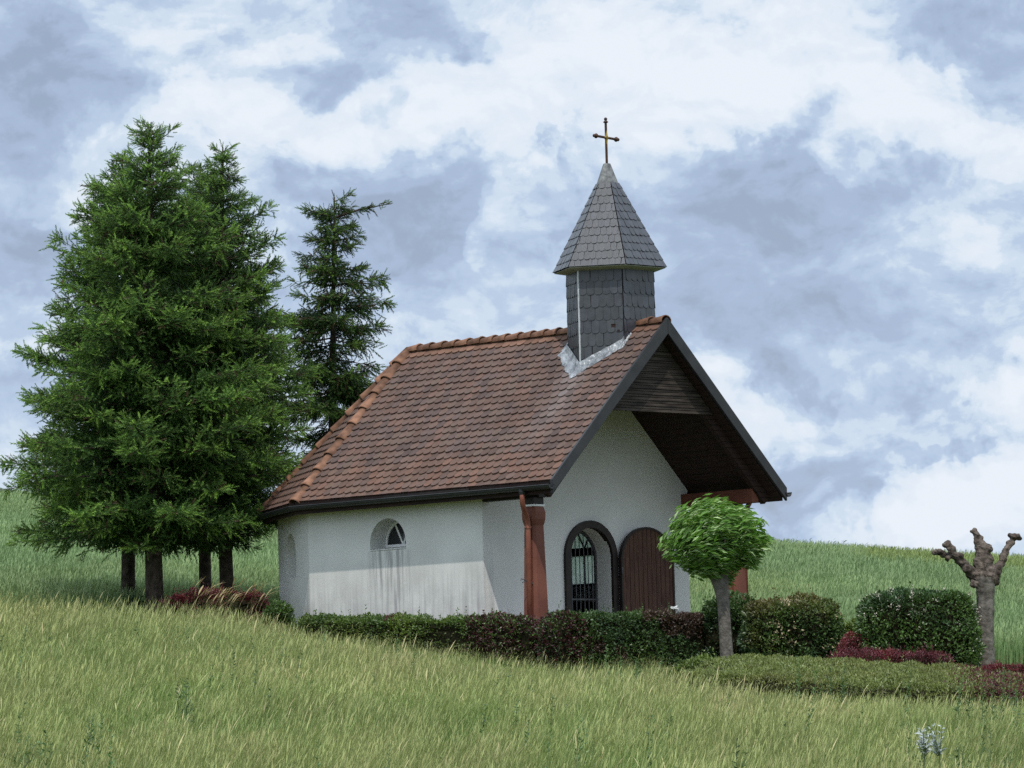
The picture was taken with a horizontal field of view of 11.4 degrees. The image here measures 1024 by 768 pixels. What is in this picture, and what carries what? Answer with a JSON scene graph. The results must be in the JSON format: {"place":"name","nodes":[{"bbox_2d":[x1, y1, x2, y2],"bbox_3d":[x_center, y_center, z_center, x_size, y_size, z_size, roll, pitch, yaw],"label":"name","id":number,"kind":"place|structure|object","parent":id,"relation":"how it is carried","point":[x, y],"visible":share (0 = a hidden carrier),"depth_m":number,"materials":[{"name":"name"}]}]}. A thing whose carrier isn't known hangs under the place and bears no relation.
{"place":"outdoors","nodes":[
{"label":"outdoors","id":0,"kind":"place"},
{"bbox_2d":[188,576,279,619],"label":"straw grass","id":1,"kind":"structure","parent":0,"point":[225,590],"depth_m":86.10,"materials":[{"name":"plant"}]},
{"bbox_2d":[0,0,1023,555],"label":"sky","id":2,"kind":"structure","parent":0,"point":[829,194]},
{"bbox_2d":[0,588,1023,767],"bbox_3d":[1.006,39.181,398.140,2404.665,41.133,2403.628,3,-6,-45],"label":"ground","id":3,"kind":"structure","parent":0,"point":[574,674],"depth_m":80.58,"materials":[{"name":"green plant"}]},
{"bbox_2d":[0,148,175,595],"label":"spruce tree","id":4,"kind":"object","parent":3,"relation":"on","point":[127,565],"visible":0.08,"depth_m":91.44,"materials":[{"name":"green plant"}]},
{"bbox_2d":[106,590,148,616],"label":"shrub","id":5,"kind":"object","parent":3,"relation":"on","point":[131,600],"visible":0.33,"depth_m":87.55,"materials":[{"name":"green plant"}]},
{"bbox_2d":[0,115,302,617],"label":"spruce tree","id":6,"kind":"object","parent":3,"relation":"on","point":[133,321],"visible":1,"depth_m":87.66,"materials":[{"name":"green plant"}]},
{"bbox_2d":[105,160,308,591],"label":"spruce tree","id":7,"kind":"object","parent":3,"relation":"on","point":[204,564],"visible":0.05,"depth_m":91.12,"materials":[{"name":"green plant"}]},
{"bbox_2d":[155,581,269,623],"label":"barberry","id":8,"kind":"object","parent":3,"relation":"on","point":[186,597],"visible":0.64,"depth_m":87.01,"materials":[{"name":"red plant"}]},
{"bbox_2d":[130,139,322,592],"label":"spruce tree","id":9,"kind":"object","parent":3,"relation":"on","point":[254,320],"visible":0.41,"depth_m":89.55,"materials":[{"name":"green plant"}]},
{"bbox_2d":[259,593,295,633],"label":"shrub","id":10,"kind":"object","parent":3,"relation":"on","point":[287,614],"visible":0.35,"depth_m":85.42,"materials":[{"name":"green plant"}]},
{"bbox_2d":[261,187,397,537],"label":"spruce tree","id":11,"kind":"object","parent":3,"relation":"on","point":[349,387],"visible":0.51,"depth_m":97.18,"materials":[{"name":"green plant"}]},
{"bbox_2d":[290,604,542,667],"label":"hedge","id":12,"kind":"object","parent":3,"relation":"on","point":[491,632],"visible":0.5,"depth_m":81.87,"materials":[{"name":"green plant"}]},
{"bbox_2d":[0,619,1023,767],"bbox_3d":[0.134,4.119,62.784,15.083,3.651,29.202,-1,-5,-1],"label":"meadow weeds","id":13,"kind":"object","parent":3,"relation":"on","point":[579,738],"visible":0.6,"depth_m":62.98,"materials":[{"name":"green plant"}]},
{"bbox_2d":[0,487,1023,664],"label":"cereal field","id":14,"kind":"structure","parent":3,"relation":"on","point":[849,576],"depth_m":104.00,"materials":[{"name":"green plant"}]},
{"bbox_2d":[256,117,791,627],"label":"chapel","id":15,"kind":"structure","parent":3,"relation":"on","point":[596,441],"depth_m":84.39,"materials":[{"name":"white paint"}]},
{"bbox_2d":[385,521,405,547],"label":"window frame","id":16,"kind":"structure","parent":15,"relation":"in","point":[395,537],"depth_m":84.77,"materials":[{"name":"white paint"}]},
{"bbox_2d":[572,533,590,550],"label":"window pane","id":17,"kind":"structure","parent":15,"relation":"in","point":[581,536],"depth_m":87.67,"materials":[{"name":"glass"}]},
{"bbox_2d":[572,550,593,586],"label":"window pane","id":18,"kind":"structure","parent":15,"relation":"in","point":[585,551],"depth_m":87.63,"materials":[{"name":"glass"}]},
{"bbox_2d":[573,602,594,613],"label":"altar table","id":19,"kind":"object","parent":15,"relation":"in","point":[582,606],"visible":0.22,"depth_m":86.01,"materials":[{"name":"black"}]},
{"bbox_2d":[619,527,675,613],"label":"door leaf","id":20,"kind":"structure","parent":15,"relation":"in","point":[645,577],"depth_m":85.20,"materials":[{"name":"brown wood"}]},
{"bbox_2d":[533,600,705,671],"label":"hedge","id":21,"kind":"object","parent":3,"relation":"on","point":[574,636],"visible":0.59,"depth_m":80.79,"materials":[{"name":"green plant"}]},
{"bbox_2d":[665,648,714,684],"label":"shrub","id":22,"kind":"object","parent":3,"relation":"on","point":[690,663],"visible":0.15,"depth_m":78.33,"materials":[{"name":"green plant"}]},
{"bbox_2d":[657,493,774,658],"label":"globe maple tree","id":23,"kind":"object","parent":3,"relation":"on","point":[718,543],"visible":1,"depth_m":79.35,"materials":[{"name":"green plant"}]},
{"bbox_2d":[700,586,760,658],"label":"shrub","id":24,"kind":"object","parent":3,"relation":"on","point":[709,611],"visible":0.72,"depth_m":82.01,"materials":[{"name":"green plant"}]},
{"bbox_2d":[736,584,847,658],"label":"blossoming shrub","id":25,"kind":"object","parent":3,"relation":"on","point":[795,626],"visible":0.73,"depth_m":81.42,"materials":[{"name":"green plant"}]},
{"bbox_2d":[675,645,1023,713],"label":"hedge","id":26,"kind":"object","parent":3,"relation":"on","point":[937,679],"visible":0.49,"depth_m":75.69,"materials":[{"name":"green plant"}]},
{"bbox_2d":[843,616,855,638],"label":"shrub","id":27,"kind":"object","parent":3,"relation":"on","point":[848,627],"visible":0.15,"depth_m":82.40,"materials":[{"name":"green plant"}]},
{"bbox_2d":[836,630,869,656],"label":"barberry","id":28,"kind":"object","parent":3,"relation":"on","point":[853,643],"visible":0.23,"depth_m":80.69,"materials":[{"name":"red plant"}]},
{"bbox_2d":[820,639,954,665],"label":"barberry","id":29,"kind":"object","parent":3,"relation":"on","point":[925,657],"visible":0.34,"depth_m":79.32,"materials":[{"name":"red plant"}]},
{"bbox_2d":[852,581,987,666],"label":"blossoming shrub","id":30,"kind":"object","parent":3,"relation":"on","point":[945,619],"visible":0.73,"depth_m":80.48,"materials":[{"name":"green plant"}]},
{"bbox_2d":[916,723,934,767],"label":"silver thistle","id":31,"kind":"object","parent":3,"relation":"on","point":[925,751],"visible":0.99,"depth_m":56.34,"materials":[{"name":"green plant"}]},
{"bbox_2d":[929,725,946,767],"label":"silver thistle","id":32,"kind":"object","parent":3,"relation":"on","point":[939,750],"visible":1,"depth_m":56.13,"materials":[{"name":"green plant"}]},
{"bbox_2d":[932,528,1021,667],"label":"pollarded tree","id":33,"kind":"object","parent":3,"relation":"on","point":[983,575],"visible":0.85,"depth_m":81.46,"materials":[{"name":"grey plant"}]},
{"bbox_2d":[974,657,1023,673],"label":"barberry","id":34,"kind":"object","parent":3,"relation":"on","point":[1017,667],"visible":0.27,"depth_m":77.20,"materials":[{"name":"red plant"}]}
]}

